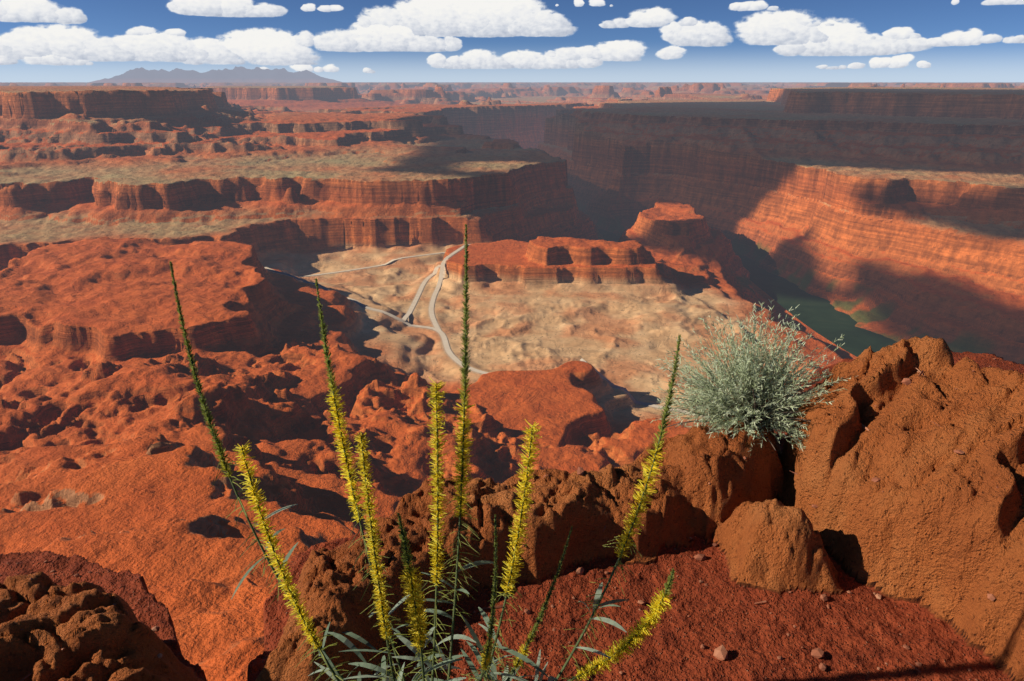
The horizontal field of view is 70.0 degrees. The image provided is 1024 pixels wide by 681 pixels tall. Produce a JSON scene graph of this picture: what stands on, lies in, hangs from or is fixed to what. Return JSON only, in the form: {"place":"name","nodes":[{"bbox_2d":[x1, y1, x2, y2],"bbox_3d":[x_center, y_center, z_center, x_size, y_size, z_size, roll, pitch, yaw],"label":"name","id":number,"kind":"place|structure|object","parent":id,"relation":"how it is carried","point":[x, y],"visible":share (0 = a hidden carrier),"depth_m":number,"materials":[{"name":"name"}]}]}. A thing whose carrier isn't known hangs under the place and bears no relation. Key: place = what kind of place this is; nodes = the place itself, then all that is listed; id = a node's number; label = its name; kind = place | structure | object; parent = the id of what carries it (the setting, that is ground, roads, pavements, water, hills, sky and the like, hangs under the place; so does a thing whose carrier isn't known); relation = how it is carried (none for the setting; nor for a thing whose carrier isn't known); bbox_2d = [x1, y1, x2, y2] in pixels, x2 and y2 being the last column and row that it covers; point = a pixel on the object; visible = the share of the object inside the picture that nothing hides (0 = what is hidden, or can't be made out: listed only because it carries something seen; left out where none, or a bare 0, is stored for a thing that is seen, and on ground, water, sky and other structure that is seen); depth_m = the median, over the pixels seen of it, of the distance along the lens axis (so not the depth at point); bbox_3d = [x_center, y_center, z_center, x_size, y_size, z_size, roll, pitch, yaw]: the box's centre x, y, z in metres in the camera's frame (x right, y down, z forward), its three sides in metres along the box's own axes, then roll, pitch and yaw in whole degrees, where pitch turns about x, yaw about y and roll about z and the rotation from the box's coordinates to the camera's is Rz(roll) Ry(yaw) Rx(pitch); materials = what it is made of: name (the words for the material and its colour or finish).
{"place":"outdoors","nodes":[
{"label":"outdoors","id":0,"kind":"place"},
{"bbox_2d":[264,245,710,417],"bbox_3d":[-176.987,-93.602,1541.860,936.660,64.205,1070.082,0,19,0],"label":"dirt road","id":1,"kind":"structure","parent":0,"point":[437,327],"depth_m":1515.43,"materials":[{"name":"beige soil"}]},
{"bbox_2d":[0,66,1023,680],"bbox_3d":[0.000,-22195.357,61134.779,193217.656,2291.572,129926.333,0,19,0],"label":"canyon terrain","id":2,"kind":"structure","parent":0,"point":[892,210],"depth_m":1763.56,"materials":[{"name":"stone"}]},
{"bbox_2d":[0,335,1023,680],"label":"rocky ledge","id":3,"kind":"object","parent":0,"point":[928,543],"visible":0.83,"depth_m":2.34,"materials":[{"name":"stone"}]},
{"bbox_2d":[169,224,680,680],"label":"yellow flowering plant","id":4,"kind":"object","parent":3,"relation":"on","point":[486,661],"visible":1,"depth_m":1.70,"materials":[{"name":"yellow plant"}]},
{"bbox_2d":[0,358,1021,680],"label":"small stones","id":5,"kind":"object","parent":3,"relation":"on","point":[720,652],"visible":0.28,"depth_m":2.26,"materials":[{"name":"brown stone"}]},
{"bbox_2d":[651,300,858,451],"bbox_3d":[0.990,0.115,2.995,0.851,0.590,0.768,0,19,0],"label":"sage bush","id":6,"kind":"object","parent":3,"relation":"on","point":[761,395],"visible":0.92,"depth_m":2.93,"materials":[{"name":"green plant"}]},
{"bbox_2d":[0,0,1023,82],"bbox_3d":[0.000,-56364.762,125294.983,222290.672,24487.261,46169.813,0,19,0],"label":"cloud","id":7,"kind":"structure","parent":0,"point":[415,25],"depth_m":141301.86,"materials":[{"name":"white"}]},
{"bbox_2d":[0,0,1023,68],"label":"sky","id":8,"kind":"structure","parent":0,"point":[108,18],"materials":[{"name":"blue"}]},
{"bbox_2d":[598,229,896,356],"bbox_3d":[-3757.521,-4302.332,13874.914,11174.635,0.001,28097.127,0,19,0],"label":"river water","id":9,"kind":"structure","parent":0,"point":[823,317],"depth_m":1904.06,"materials":[{"name":"green liquid"}]}
]}

